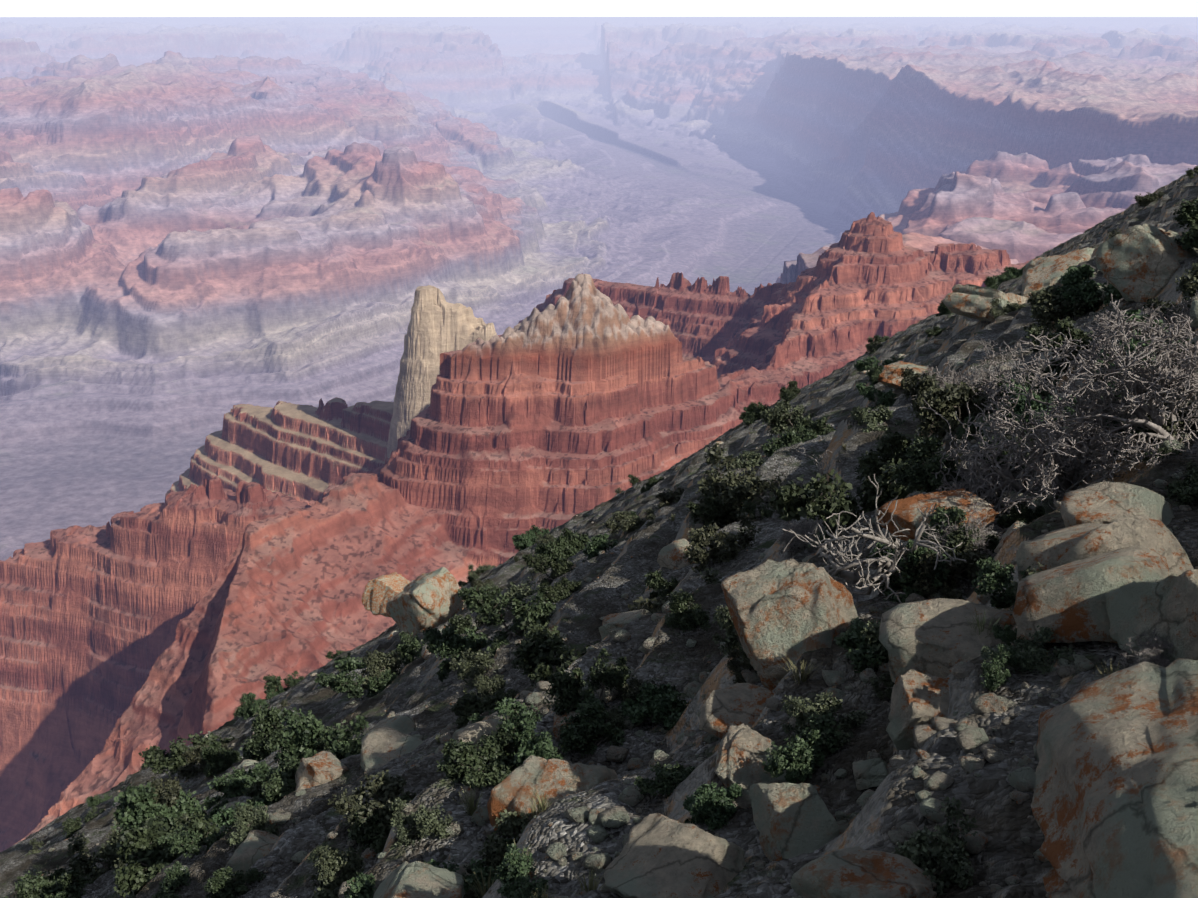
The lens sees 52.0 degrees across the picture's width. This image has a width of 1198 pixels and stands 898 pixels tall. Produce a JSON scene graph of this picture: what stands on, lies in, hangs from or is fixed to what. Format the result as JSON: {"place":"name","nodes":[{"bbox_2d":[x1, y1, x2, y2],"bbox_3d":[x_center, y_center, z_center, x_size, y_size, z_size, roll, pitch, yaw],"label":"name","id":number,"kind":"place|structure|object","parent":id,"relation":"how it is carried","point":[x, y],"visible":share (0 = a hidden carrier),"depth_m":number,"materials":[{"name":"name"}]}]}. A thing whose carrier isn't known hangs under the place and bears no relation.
{"place":"outdoors","nodes":[
{"label":"outdoors","id":0,"kind":"place"},
{"bbox_2d":[0,212,1028,851],"bbox_3d":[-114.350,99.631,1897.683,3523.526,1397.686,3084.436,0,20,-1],"label":"terrain","id":1,"kind":"structure","parent":0,"point":[256,548],"depth_m":1516.03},
{"bbox_2d":[0,17,1197,560],"bbox_3d":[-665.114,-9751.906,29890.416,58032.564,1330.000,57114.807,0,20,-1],"label":"terrain","id":2,"kind":"structure","parent":0,"point":[206,223],"depth_m":7859.52,"materials":[{"name":"stone"}]},
{"bbox_2d":[0,173,1197,897],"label":"ground slope","id":3,"kind":"structure","parent":0,"point":[1004,823],"depth_m":12.03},
{"bbox_2d":[0,865,93,897],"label":"shrub","id":4,"kind":"object","parent":3,"relation":"on","point":[53,883],"visible":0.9,"depth_m":21.45,"materials":[{"name":"green plant"}]},
{"bbox_2d":[64,826,131,881],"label":"shrub","id":5,"kind":"object","parent":3,"relation":"on","point":[83,862],"visible":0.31,"depth_m":22.36,"materials":[{"name":"green plant"}]},
{"bbox_2d":[112,776,185,831],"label":"shrub","id":6,"kind":"object","parent":3,"relation":"on","point":[168,793],"visible":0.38,"depth_m":27.50,"materials":[{"name":"green plant"}]},
{"bbox_2d":[113,782,212,835],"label":"shrub","id":7,"kind":"object","parent":3,"relation":"on","point":[137,806],"visible":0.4,"depth_m":19.59,"materials":[{"name":"green plant"}]},
{"bbox_2d":[113,811,226,897],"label":"shrub","id":8,"kind":"object","parent":3,"relation":"on","point":[143,855],"visible":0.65,"depth_m":15.11,"materials":[{"name":"green plant"}]},
{"bbox_2d":[152,861,191,897],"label":"shrub","id":9,"kind":"object","parent":3,"relation":"on","point":[173,879],"visible":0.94,"depth_m":13.28,"materials":[{"name":"green plant"}]},
{"bbox_2d":[138,731,234,775],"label":"shrub","id":10,"kind":"object","parent":3,"relation":"on","point":[173,760],"visible":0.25,"depth_m":50.50,"materials":[{"name":"green plant"}]},
{"bbox_2d":[156,823,233,860],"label":"shrub","id":11,"kind":"object","parent":3,"relation":"on","point":[182,841],"visible":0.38,"depth_m":14.48,"materials":[{"name":"green plant"}]},
{"bbox_2d":[176,742,232,781],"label":"shrub","id":12,"kind":"object","parent":3,"relation":"on","point":[187,771],"visible":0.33,"depth_m":34.63,"materials":[{"name":"green plant"}]},
{"bbox_2d":[199,741,241,776],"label":"shrub","id":13,"kind":"object","parent":3,"relation":"on","point":[219,757],"visible":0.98,"depth_m":33.19,"materials":[{"name":"green plant"}]},
{"bbox_2d":[204,866,265,897],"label":"shrub","id":14,"kind":"object","parent":3,"relation":"on","point":[222,883],"visible":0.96,"depth_m":11.64,"materials":[{"name":"green plant"}]},
{"bbox_2d":[202,760,277,810],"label":"shrub","id":15,"kind":"object","parent":3,"relation":"on","point":[236,782],"visible":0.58,"depth_m":22.39,"materials":[{"name":"green plant"}]},
{"bbox_2d":[227,802,280,847],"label":"shrub","id":16,"kind":"object","parent":3,"relation":"on","point":[248,817],"visible":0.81,"depth_m":13.98,"materials":[{"name":"green plant"}]},
{"bbox_2d":[240,706,287,761],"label":"shrub","id":17,"kind":"object","parent":3,"relation":"on","point":[259,745],"visible":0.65,"depth_m":29.59,"materials":[{"name":"green plant"}]},
{"bbox_2d":[233,755,300,810],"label":"shrub","id":18,"kind":"object","parent":3,"relation":"on","point":[280,784],"visible":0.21,"depth_m":16.96,"materials":[{"name":"green plant"}]},
{"bbox_2d":[273,707,369,763],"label":"shrub","id":19,"kind":"object","parent":3,"relation":"on","point":[303,733],"visible":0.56,"depth_m":18.29,"materials":[{"name":"green plant"}]},
{"bbox_2d":[311,844,364,897],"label":"shrub","id":20,"kind":"object","parent":3,"relation":"on","point":[336,869],"visible":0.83,"depth_m":9.37,"materials":[{"name":"green plant"}]},
{"bbox_2d":[343,872,375,897],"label":"shrub","id":21,"kind":"object","parent":3,"relation":"on","point":[363,886],"visible":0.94,"depth_m":8.03,"materials":[{"name":"green plant"}]},
{"bbox_2d":[325,669,397,699],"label":"shrub","id":22,"kind":"object","parent":3,"relation":"on","point":[345,683],"visible":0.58,"depth_m":30.17,"materials":[{"name":"green plant"}]},
{"bbox_2d":[348,793,412,853],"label":"shrub","id":23,"kind":"object","parent":3,"relation":"on","point":[375,836],"visible":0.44,"depth_m":10.03,"materials":[{"name":"green plant"}]},
{"bbox_2d":[326,770,437,835],"bbox_3d":[-1.724,3.066,10.323,1.137,0.763,0.706,3,20,8],"label":"shrub","id":24,"kind":"object","parent":3,"relation":"on","point":[383,787],"visible":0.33,"depth_m":10.33,"materials":[{"name":"green plant"}]},
{"bbox_2d":[360,650,403,690],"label":"shrub","id":25,"kind":"object","parent":3,"relation":"on","point":[378,663],"visible":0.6,"depth_m":31.40,"materials":[{"name":"green plant"}]},
{"bbox_2d":[361,572,409,616],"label":"boulder","id":26,"kind":"object","parent":3,"relation":"on","point":[379,591],"visible":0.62,"depth_m":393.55,"materials":[{"name":"stone"}]},
{"bbox_2d":[373,861,464,897],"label":"boulder","id":27,"kind":"object","parent":3,"relation":"on","point":[414,879],"visible":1,"depth_m":7.58,"materials":[{"name":"stone"}]},
{"bbox_2d":[389,797,456,847],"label":"shrub","id":28,"kind":"object","parent":3,"relation":"on","point":[427,821],"visible":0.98,"depth_m":8.86,"materials":[{"name":"green plant"}]},
{"bbox_2d":[386,567,463,638],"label":"boulder","id":29,"kind":"object","parent":3,"relation":"on","point":[425,601],"visible":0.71,"depth_m":61.98,"materials":[{"name":"stone"}]},
{"bbox_2d":[422,622,491,681],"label":"shrub","id":30,"kind":"object","parent":3,"relation":"on","point":[443,645],"visible":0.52,"depth_m":25.81,"materials":[{"name":"green plant"}]},
{"bbox_2d":[423,858,497,897],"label":"shrub","id":31,"kind":"object","parent":3,"relation":"on","point":[451,867],"visible":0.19,"depth_m":8.01,"materials":[{"name":"green plant"}]},
{"bbox_2d":[449,648,494,688],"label":"shrub","id":32,"kind":"object","parent":3,"relation":"on","point":[471,667],"visible":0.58,"depth_m":23.46,"materials":[{"name":"green plant"}]},
{"bbox_2d":[449,690,508,728],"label":"shrub","id":33,"kind":"object","parent":3,"relation":"on","point":[465,706],"visible":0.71,"depth_m":16.34,"materials":[{"name":"green plant"}]},
{"bbox_2d":[436,723,537,789],"bbox_3d":[-0.839,2.498,9.747,0.883,0.556,0.723,-11,22,-28],"label":"shrub","id":34,"kind":"object","parent":3,"relation":"on","point":[471,762],"visible":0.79,"depth_m":9.63,"materials":[{"name":"green plant"}]},
{"bbox_2d":[472,674,518,701],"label":"shrub","id":35,"kind":"object","parent":3,"relation":"on","point":[485,685],"visible":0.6,"depth_m":20.59,"materials":[{"name":"green plant"}]},
{"bbox_2d":[479,809,530,865],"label":"shrub","id":36,"kind":"object","parent":3,"relation":"on","point":[509,824],"visible":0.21,"depth_m":8.38,"materials":[{"name":"green plant"}]},
{"bbox_2d":[457,585,555,657],"bbox_3d":[-1.827,3.498,24.696,2.184,1.639,1.226,5,20,13],"label":"shrub","id":37,"kind":"object","parent":3,"relation":"on","point":[483,602],"visible":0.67,"depth_m":24.45,"materials":[{"name":"green plant"}]},
{"bbox_2d":[494,843,547,897],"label":"shrub","id":38,"kind":"object","parent":3,"relation":"on","point":[512,877],"visible":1,"depth_m":6.61,"materials":[{"name":"green plant"}]},
{"bbox_2d":[494,697,562,771],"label":"shrub","id":39,"kind":"object","parent":3,"relation":"on","point":[522,722],"visible":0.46,"depth_m":9.73,"materials":[{"name":"green plant"}]},
{"bbox_2d":[522,553,574,587],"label":"shrub","id":40,"kind":"object","parent":3,"relation":"on","point":[558,569],"visible":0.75,"depth_m":43.21,"materials":[{"name":"green plant"}]},
{"bbox_2d":[487,755,617,837],"bbox_3d":[-0.341,2.506,8.734,0.688,0.550,0.817,16,25,38],"label":"boulder","id":41,"kind":"object","parent":3,"relation":"on","point":[555,779],"visible":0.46,"depth_m":8.59,"materials":[{"name":"stone"}]},
{"bbox_2d":[511,618,597,686],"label":"shrub","id":42,"kind":"object","parent":3,"relation":"on","point":[540,648],"visible":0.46,"depth_m":17.00,"materials":[{"name":"green plant"}]},
{"bbox_2d":[537,577,581,603],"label":"shrub","id":43,"kind":"object","parent":3,"relation":"on","point":[559,588],"visible":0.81,"depth_m":26.23,"materials":[{"name":"green plant"}]},
{"bbox_2d":[534,527,589,568],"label":"shrub","id":44,"kind":"object","parent":3,"relation":"on","point":[560,549],"visible":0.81,"depth_m":53.06,"materials":[{"name":"green plant"}]},
{"bbox_2d":[544,648,630,715],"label":"shrub","id":45,"kind":"object","parent":3,"relation":"on","point":[564,682],"visible":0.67,"depth_m":10.49,"materials":[{"name":"green plant"}]},
{"bbox_2d":[557,694,624,756],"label":"shrub","id":46,"kind":"object","parent":3,"relation":"on","point":[583,731],"visible":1,"depth_m":10.00,"materials":[{"name":"green plant"}]},
{"bbox_2d":[10,199,1197,897],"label":"scattered stones","id":47,"kind":"object","parent":3,"relation":"on","point":[972,739],"visible":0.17,"depth_m":7.04,"materials":[{"name":"stone"}]},
{"bbox_2d":[603,509,653,535],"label":"shrub","id":48,"kind":"object","parent":3,"relation":"on","point":[632,523],"visible":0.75,"depth_m":46.42,"materials":[{"name":"green plant"}]},
{"bbox_2d":[64,228,1197,893],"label":"scattered rocks","id":49,"kind":"object","parent":3,"relation":"on","point":[1102,544],"visible":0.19,"depth_m":6.86,"materials":[{"name":"stone"}]},
{"bbox_2d":[618,681,688,730],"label":"shrub","id":50,"kind":"object","parent":3,"relation":"on","point":[665,705],"visible":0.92,"depth_m":10.25,"materials":[{"name":"green plant"}]},
{"bbox_2d":[634,761,696,797],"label":"shrub","id":51,"kind":"object","parent":3,"relation":"on","point":[666,780],"visible":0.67,"depth_m":7.29,"materials":[{"name":"green plant"}]},
{"bbox_2d":[604,813,745,897],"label":"boulder","id":52,"kind":"object","parent":3,"relation":"on","point":[661,856],"visible":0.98,"depth_m":5.85,"materials":[{"name":"stone"}]},
{"bbox_2d":[664,592,710,631],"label":"shrub","id":53,"kind":"object","parent":3,"relation":"on","point":[683,617],"visible":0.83,"depth_m":12.09,"materials":[{"name":"green plant"}]},
{"bbox_2d":[683,782,743,830],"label":"shrub","id":54,"kind":"object","parent":3,"relation":"on","point":[701,805],"visible":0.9,"depth_m":6.45,"materials":[{"name":"green plant"}]},
{"bbox_2d":[686,493,742,528],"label":"shrub","id":55,"kind":"object","parent":3,"relation":"on","point":[712,507],"visible":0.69,"depth_m":24.23,"materials":[{"name":"green plant"}]},
{"bbox_2d":[683,512,760,572],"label":"shrub","id":56,"kind":"object","parent":3,"relation":"on","point":[723,547],"visible":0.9,"depth_m":20.92,"materials":[{"name":"green plant"}]},
{"bbox_2d":[712,605,746,657],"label":"shrub","id":57,"kind":"object","parent":3,"relation":"on","point":[723,619],"visible":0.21,"depth_m":9.38,"materials":[{"name":"green plant"}]},
{"bbox_2d":[692,443,785,528],"bbox_3d":[2.815,0.981,24.359,1.467,1.829,2.363,-14,24,-35],"label":"shrub","id":58,"kind":"object","parent":3,"relation":"on","point":[733,488],"visible":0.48,"depth_m":24.29,"materials":[{"name":"green plant"}]},
{"bbox_2d":[714,723,776,789],"bbox_3d":[0.811,1.753,6.809,0.412,0.285,0.413,13,23,33],"label":"boulder","id":59,"kind":"object","parent":3,"relation":"on","point":[741,757],"visible":0.56,"depth_m":6.76,"materials":[{"name":"stone"}]},
{"bbox_2d":[760,398,816,438],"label":"shrub","id":60,"kind":"object","parent":3,"relation":"on","point":[781,418],"visible":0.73,"depth_m":46.51,"materials":[{"name":"green plant"}]},
{"bbox_2d":[721,559,857,691],"bbox_3d":[1.295,1.300,8.587,1.082,0.954,0.792,12,23,30],"label":"boulder","id":61,"kind":"object","parent":3,"relation":"on","point":[793,609],"visible":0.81,"depth_m":8.38,"materials":[{"name":"stone"}]},
{"bbox_2d":[750,782,838,860],"bbox_3d":[0.935,1.833,6.010,0.347,0.356,0.502,-6,20,-17],"label":"boulder","id":62,"kind":"object","parent":3,"relation":"on","point":[790,820],"visible":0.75,"depth_m":5.92,"materials":[{"name":"stone"}]},
{"bbox_2d":[762,711,841,777],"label":"shrub","id":63,"kind":"object","parent":3,"relation":"on","point":[792,755],"visible":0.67,"depth_m":6.59,"materials":[{"name":"green plant"}]},
{"bbox_2d":[774,517,839,551],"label":"dry bush","id":64,"kind":"object","parent":3,"relation":"on","point":[797,529],"visible":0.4,"depth_m":19.12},
{"bbox_2d":[780,691,868,751],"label":"shrub","id":65,"kind":"object","parent":3,"relation":"on","point":[800,709],"visible":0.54,"depth_m":6.93,"materials":[{"name":"green plant"}]},
{"bbox_2d":[769,458,910,546],"bbox_3d":[2.790,0.812,13.829,1.846,1.394,1.036,-9,21,-24],"label":"shrub","id":66,"kind":"object","parent":3,"relation":"on","point":[792,501],"visible":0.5,"depth_m":13.60,"materials":[{"name":"green plant"}]},
{"bbox_2d":[834,620,888,672],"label":"shrub","id":67,"kind":"object","parent":3,"relation":"on","point":[860,656],"visible":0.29,"depth_m":7.58,"materials":[{"name":"green plant"}]},
{"bbox_2d":[790,846,936,897],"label":"boulder","id":68,"kind":"object","parent":3,"relation":"on","point":[856,872],"visible":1,"depth_m":4.36,"materials":[{"name":"stone"}]},
{"bbox_2d":[852,758,888,789],"bbox_3d":[1.413,1.681,6.352,0.208,0.183,0.208,3,20,10],"label":"boulder","id":69,"kind":"object","parent":3,"relation":"on","point":[868,773],"visible":0.85,"depth_m":6.29,"materials":[{"name":"stone"}]},
{"bbox_2d":[782,474,966,603],"bbox_3d":[2.053,0.765,8.928,0.862,1.292,1.307,-18,26,-42],"label":"dead snag","id":70,"kind":"object","parent":3,"relation":"on","point":[847,571],"visible":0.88,"depth_m":8.88,"materials":[{"name":"grey wood"}]},
{"bbox_2d":[848,405,907,431],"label":"shrub","id":71,"kind":"object","parent":3,"relation":"on","point":[870,419],"visible":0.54,"depth_m":24.91,"materials":[{"name":"green plant"}]},
{"bbox_2d":[853,429,922,482],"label":"shrub","id":72,"kind":"object","parent":3,"relation":"on","point":[870,463],"visible":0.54,"depth_m":21.02,"materials":[{"name":"green plant"}]},
{"bbox_2d":[877,361,935,388],"bbox_3d":[10.014,-2.225,38.836,2.000,1.103,2.654,17,25,39],"label":"boulder","id":73,"kind":"object","parent":3,"relation":"on","point":[890,376],"visible":0.46,"depth_m":38.17,"materials":[{"name":"stone"}]},
{"bbox_2d":[866,539,950,602],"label":"shrub","id":74,"kind":"object","parent":3,"relation":"on","point":[904,584],"visible":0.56,"depth_m":8.88,"materials":[{"name":"green plant"}]},
{"bbox_2d":[886,669,948,749],"bbox_3d":[1.677,1.381,6.354,0.378,0.375,0.350,0,20,-1],"label":"boulder","id":75,"kind":"object","parent":3,"relation":"on","point":[918,698],"visible":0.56,"depth_m":6.29,"materials":[{"name":"stone"}]},
{"bbox_2d":[892,434,967,492],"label":"shrub","id":76,"kind":"object","parent":3,"relation":"on","point":[923,450],"visible":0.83,"depth_m":11.16,"materials":[{"name":"green plant"}]},
{"bbox_2d":[891,797,977,897],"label":"shrub","id":77,"kind":"object","parent":3,"relation":"on","point":[944,860],"visible":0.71,"depth_m":4.50,"materials":[{"name":"green plant"}]},
{"bbox_2d":[877,488,998,540],"bbox_3d":[2.764,0.558,10.132,0.676,0.370,0.958,-9,21,-24],"label":"boulder","id":78,"kind":"object","parent":3,"relation":"on","point":[907,514],"visible":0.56,"depth_m":10.05,"materials":[{"name":"stone"}]},
{"bbox_2d":[905,538,987,599],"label":"shrub","id":79,"kind":"object","parent":3,"relation":"on","point":[969,568],"visible":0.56,"depth_m":8.92,"materials":[{"name":"green plant"}]},
{"bbox_2d":[908,370,992,440],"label":"shrub","id":80,"kind":"object","parent":3,"relation":"on","point":[946,402],"visible":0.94,"depth_m":20.24,"materials":[{"name":"green plant"}]},
{"bbox_2d":[920,503,984,551],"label":"shrub","id":81,"kind":"object","parent":3,"relation":"on","point":[952,513],"visible":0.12,"depth_m":9.68,"materials":[{"name":"green plant"}]},
{"bbox_2d":[920,502,1002,557],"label":"dry bush","id":82,"kind":"object","parent":3,"relation":"on","point":[981,529],"visible":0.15,"depth_m":9.45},
{"bbox_2d":[911,337,1022,419],"bbox_3d":[6.545,-0.886,20.915,2.289,1.933,2.147,2,20,7],"label":"dry bush","id":83,"kind":"object","parent":3,"relation":"on","point":[984,388],"visible":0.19,"depth_m":20.82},
{"bbox_2d":[941,529,999,558],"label":"shrub","id":84,"kind":"object","parent":3,"relation":"on","point":[955,537],"visible":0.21,"depth_m":9.36,"materials":[{"name":"green plant"}]},
{"bbox_2d":[942,284,1027,321],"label":"boulder","id":85,"kind":"object","parent":3,"relation":"on","point":[969,300],"visible":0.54,"depth_m":48.89,"materials":[{"name":"stone"}]},
{"bbox_2d":[980,643,1020,690],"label":"shrub","id":86,"kind":"object","parent":3,"relation":"on","point":[995,677],"visible":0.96,"depth_m":6.04,"materials":[{"name":"green plant"}]},
{"bbox_2d":[972,557,1033,609],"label":"shrub","id":87,"kind":"object","parent":3,"relation":"on","point":[996,578],"visible":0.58,"depth_m":7.02,"materials":[{"name":"green plant"}]},
{"bbox_2d":[997,501,1045,530],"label":"shrub","id":88,"kind":"object","parent":3,"relation":"on","point":[1008,520],"visible":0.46,"depth_m":10.03,"materials":[{"name":"green plant"}]},
{"bbox_2d":[980,625,1074,674],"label":"sage bush","id":89,"kind":"object","parent":3,"relation":"on","point":[1033,655],"visible":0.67,"depth_m":6.09,"materials":[{"name":"green plant"}]},
{"bbox_2d":[994,382,1076,438],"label":"shrub","id":90,"kind":"object","parent":3,"relation":"on","point":[1019,408],"visible":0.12,"depth_m":12.30,"materials":[{"name":"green plant"}]},
{"bbox_2d":[919,330,1182,533],"bbox_3d":[3.984,0.052,10.624,2.262,2.199,2.411,-2,20,-4],"label":"dry bush","id":91,"kind":"object","parent":3,"relation":"on","point":[1061,483],"visible":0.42,"depth_m":10.46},
{"bbox_2d":[1025,278,1084,330],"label":"shrub","id":92,"kind":"object","parent":3,"relation":"on","point":[1046,313],"visible":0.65,"depth_m":27.43,"materials":[{"name":"green plant"}]},
{"bbox_2d":[1021,247,1094,297],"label":"boulder","id":93,"kind":"object","parent":3,"relation":"on","point":[1039,273],"visible":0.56,"depth_m":51.02,"materials":[{"name":"stone"}]},
{"bbox_2d":[1023,317,1113,380],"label":"shrub","id":94,"kind":"object","parent":3,"relation":"on","point":[1062,325],"visible":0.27,"depth_m":16.95,"materials":[{"name":"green plant"}]},
{"bbox_2d":[1050,264,1101,313],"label":"shrub","id":95,"kind":"object","parent":3,"relation":"on","point":[1085,289],"visible":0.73,"depth_m":27.37,"materials":[{"name":"green plant"}]},
{"bbox_2d":[990,294,1197,484],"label":"dry bush","id":96,"kind":"object","parent":3,"relation":"on","point":[1154,383],"visible":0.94,"depth_m":9.48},
{"bbox_2d":[1031,658,1197,897],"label":"outcrop","id":97,"kind":"object","parent":3,"relation":"on","point":[1115,794],"visible":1,"depth_m":3.60,"materials":[{"name":"stone"}]},
{"bbox_2d":[1108,625,1173,666],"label":"dry bush","id":98,"kind":"object","parent":3,"relation":"on","point":[1150,650],"visible":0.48,"depth_m":5.55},
{"bbox_2d":[1094,309,1194,409],"bbox_3d":[5.692,-0.632,12.817,1.045,1.452,1.862,8,21,22],"label":"shrub","id":99,"kind":"object","parent":3,"relation":"on","point":[1133,339],"visible":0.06,"depth_m":12.88,"materials":[{"name":"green plant"}]},
{"bbox_2d":[1095,223,1197,301],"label":"boulder","id":100,"kind":"object","parent":3,"relation":"on","point":[1137,263],"visible":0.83,"depth_m":24.21,"materials":[{"name":"stone"}]},
{"bbox_2d":[1106,569,1197,664],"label":"boulder","id":101,"kind":"object","parent":3,"relation":"on","point":[1167,606],"visible":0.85,"depth_m":5.63,"materials":[{"name":"stone"}]},
{"bbox_2d":[1165,467,1197,503],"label":"shrub","id":102,"kind":"object","parent":3,"relation":"on","point":[1185,491],"visible":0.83,"depth_m":8.35,"materials":[{"name":"green plant"}]},
{"bbox_2d":[1172,198,1197,250],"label":"shrub","id":103,"kind":"object","parent":3,"relation":"on","point":[1188,215],"visible":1,"depth_m":23.80,"materials":[{"name":"green plant"}]},
{"bbox_2d":[0,0,1197,16],"label":"sky","id":104,"kind":"structure","parent":0,"point":[8,8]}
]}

